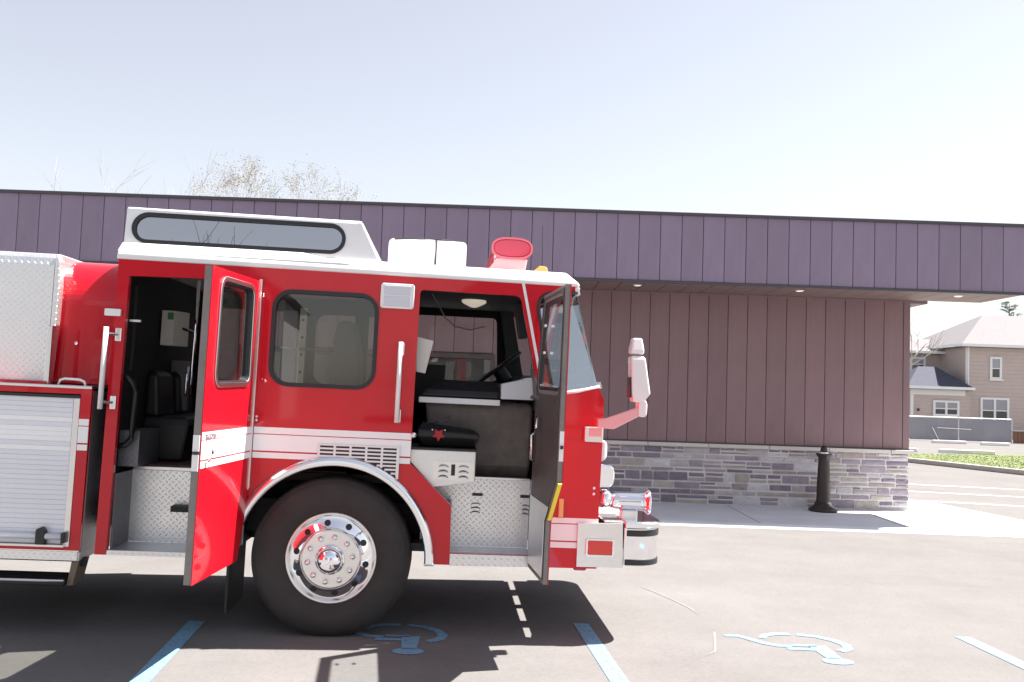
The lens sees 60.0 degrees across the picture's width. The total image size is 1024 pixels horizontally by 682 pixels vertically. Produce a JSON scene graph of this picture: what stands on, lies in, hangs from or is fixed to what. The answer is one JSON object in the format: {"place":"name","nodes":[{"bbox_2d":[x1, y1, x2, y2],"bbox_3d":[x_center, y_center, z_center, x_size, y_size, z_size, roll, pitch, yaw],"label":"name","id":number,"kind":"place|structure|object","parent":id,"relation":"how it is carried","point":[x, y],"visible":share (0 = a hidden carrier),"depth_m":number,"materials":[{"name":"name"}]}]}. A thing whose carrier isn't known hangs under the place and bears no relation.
{"place":"outdoors","nodes":[
{"label":"outdoors","id":0,"kind":"place"},
{"bbox_2d":[0,189,1023,510],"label":"shop building","id":1,"kind":"structure","parent":0,"point":[776,353],"depth_m":13.70,"materials":[{"name":"purple metal"}]},
{"bbox_2d":[273,347,333,383],"bbox_3d":[-3.402,0.730,13.775,1.250,1.250,0.060,2,-3,0],"label":"window","id":2,"kind":"structure","parent":1,"relation":"in","point":[323,371],"depth_m":13.81,"materials":[{"name":"grey glass"}]},
{"bbox_2d":[333,350,372,383],"bbox_3d":[-2.153,0.773,13.775,1.250,1.250,0.060,2,-3,0],"label":"window","id":3,"kind":"structure","parent":1,"relation":"in","point":[369,358],"depth_m":13.81,"materials":[{"name":"grey glass"}]},
{"bbox_2d":[428,352,494,381],"bbox_3d":[-0.903,0.815,13.775,1.250,1.250,0.060,2,-3,0],"label":"window","id":4,"kind":"structure","parent":1,"relation":"in","point":[455,369],"depth_m":13.81,"materials":[{"name":"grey glass"}]},
{"bbox_2d":[0,439,1023,681],"bbox_3d":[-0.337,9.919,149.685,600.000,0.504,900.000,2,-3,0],"label":"parking lot","id":5,"kind":"structure","parent":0,"point":[711,604],"depth_m":6.73,"materials":[{"name":"grey asphalt"}]},
{"bbox_2d":[38,150,151,191],"bbox_3d":[-14.316,-1.918,30.550,4.328,9.578,5.284,2,-3,0],"label":"bare tree","id":6,"kind":"object","parent":5,"relation":"on","point":[100,173],"visible":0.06,"depth_m":30.53,"materials":[{"name":"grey plant"}]},
{"bbox_2d":[116,154,215,195],"bbox_3d":[-12.450,-1.723,30.327,3.355,9.300,5.755,4,-4,-31],"label":"bare tree","id":7,"kind":"object","parent":5,"relation":"on","point":[187,182],"visible":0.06,"depth_m":29.79,"materials":[{"name":"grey plant"}]},
{"bbox_2d":[187,153,380,201],"bbox_3d":[-7.557,-1.587,28.234,7.432,9.175,4.214,3,-3,-12],"label":"budding tree","id":8,"kind":"object","parent":5,"relation":"on","point":[247,179],"visible":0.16,"depth_m":28.00,"materials":[{"name":"grey plant"}]},
{"bbox_2d":[272,163,376,199],"bbox_3d":[-6.917,-1.330,30.334,6.772,8.901,6.748,-1,-4,45],"label":"budding tree","id":9,"kind":"object","parent":5,"relation":"on","point":[319,188],"visible":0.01,"depth_m":28.82,"materials":[{"name":"brown plant"}]},
{"bbox_2d":[0,207,659,636],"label":"fire engine","id":10,"kind":"object","parent":5,"relation":"on","point":[122,431],"visible":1,"depth_m":6.14,"materials":[{"name":"red paint"}]},
{"bbox_2d":[160,310,189,346],"bbox_3d":[-2.647,-0.096,6.966,0.159,0.270,0.183,3,-3,-4],"label":"equipment carton","id":11,"kind":"object","parent":10,"relation":"in","point":[173,324],"visible":0.98,"depth_m":6.89,"materials":[{"name":"grey cardboard"}]},
{"bbox_2d":[183,265,260,585],"bbox_3d":[-1.787,0.500,5.586,0.107,1.875,0.905,3,-3,2],"label":"rear door","id":12,"kind":"structure","parent":10,"relation":"in","point":[223,409],"depth_m":5.42,"materials":[{"name":"red paint"}]},
{"bbox_2d":[136,216,341,249],"bbox_3d":[-1.896,-0.747,6.185,1.437,0.196,0.026,3,-3,-4],"label":"long window glass","id":13,"kind":"structure","parent":10,"relation":"in","point":[151,228],"depth_m":6.18,"materials":[{"name":"grey glass"}]},
{"bbox_2d":[416,337,433,372],"bbox_3d":[-0.620,0.102,6.285,0.116,0.255,0.050,3,-3,-4],"label":"route binder","id":14,"kind":"object","parent":10,"relation":"in","point":[424,347],"visible":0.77,"depth_m":6.26,"materials":[{"name":"white paper"}]},
{"bbox_2d":[527,284,571,584],"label":"front door","id":15,"kind":"structure","parent":10,"relation":"in","point":[548,444],"depth_m":5.63,"materials":[{"name":"red paint"}]},
{"bbox_2d":[910,318,946,365],"bbox_3d":[15.117,0.886,35.148,4.554,6.494,5.068,2,-3,0],"label":"bare tree","id":16,"kind":"object","parent":5,"relation":"on","point":[917,352],"visible":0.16,"depth_m":35.09,"materials":[{"name":"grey plant"}]},
{"bbox_2d":[931,440,966,443],"bbox_3d":[18.764,4.331,38.058,1.488,0.130,0.160,2,-3,0],"label":"wheel stop","id":17,"kind":"object","parent":5,"relation":"on","point":[949,441],"visible":1,"depth_m":37.98,"materials":[{"name":"white concrete"}]},
{"bbox_2d":[909,416,1011,443],"bbox_3d":[16.478,3.856,39.850,12.060,1.120,0.122,2,-3,0],"label":"screened fence","id":18,"kind":"object","parent":5,"relation":"on","point":[965,429],"visible":0.35,"depth_m":39.88,"materials":[{"name":"grey fabric"}]},
{"bbox_2d":[908,453,1023,469],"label":"grass verge","id":19,"kind":"object","parent":5,"relation":"on","point":[976,462],"depth_m":26.31,"materials":[{"name":"green plant"}]},
{"bbox_2d":[908,458,1023,474],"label":"kerb","id":20,"kind":"structure","parent":5,"relation":"on","point":[971,466],"depth_m":23.57,"materials":[{"name":"concrete"}]},
{"bbox_2d":[938,449,995,454],"bbox_3d":[14.786,3.602,28.826,1.822,0.130,0.160,2,-3,0],"label":"wheel stop","id":21,"kind":"object","parent":5,"relation":"on","point":[984,452],"visible":1,"depth_m":28.75,"materials":[{"name":"white concrete"}]},
{"bbox_2d":[980,442,1009,445],"bbox_3d":[20.463,4.362,37.559,1.210,0.130,0.160,2,-3,0],"label":"wheel stop","id":22,"kind":"object","parent":5,"relation":"on","point":[995,443],"visible":1,"depth_m":37.48,"materials":[{"name":"white concrete"}]},
{"bbox_2d":[1000,301,1022,315],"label":"pine tree","id":23,"kind":"object","parent":5,"relation":"on","point":[1009,306],"visible":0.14,"depth_m":60.20,"materials":[{"name":"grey plant"}]},
{"bbox_2d":[1012,430,1023,443],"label":"trash enclosure","id":24,"kind":"object","parent":5,"relation":"on","point":[1018,436],"visible":1,"depth_m":39.77,"materials":[{"name":"wood"}]},
{"bbox_2d":[0,0,1023,338],"label":"sky","id":25,"kind":"structure","parent":0,"point":[870,109],"materials":[{"name":"white"}]},
{"bbox_2d":[650,499,1023,536],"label":"sidewalk","id":26,"kind":"structure","parent":0,"point":[919,517],"depth_m":12.49,"materials":[{"name":"concrete"}]},
{"bbox_2d":[808,446,837,512],"bbox_3d":[4.697,2.069,13.368,0.424,0.985,0.424,2,-3,0],"label":"path bollard","id":27,"kind":"object","parent":26,"relation":"on","point":[822,503],"visible":1,"depth_m":13.29,"materials":[{"name":"brown metal"}]},
{"bbox_2d":[909,315,1023,438],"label":"clapboard house","id":28,"kind":"structure","parent":0,"point":[974,368],"depth_m":46.01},
{"bbox_2d":[910,357,925,369],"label":"window","id":29,"kind":"structure","parent":28,"relation":"in","point":[922,362],"depth_m":48.62,"materials":[{"name":"white"}]},
{"bbox_2d":[933,400,959,416],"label":"window","id":30,"kind":"structure","parent":28,"relation":"in","point":[941,408],"depth_m":45.42,"materials":[{"name":"white"}]},
{"bbox_2d":[980,397,1008,420],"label":"window","id":31,"kind":"structure","parent":28,"relation":"in","point":[998,408],"depth_m":45.90,"materials":[{"name":"white"}]},
{"bbox_2d":[989,357,1003,380],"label":"window","id":32,"kind":"structure","parent":28,"relation":"in","point":[995,362],"depth_m":46.00,"materials":[{"name":"white"}]},
{"bbox_2d":[910,296,1023,325],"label":"overhead wire","id":33,"kind":"object","parent":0,"point":[967,311],"visible":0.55,"depth_m":30.12,"materials":[{"name":"grey"}]}
]}

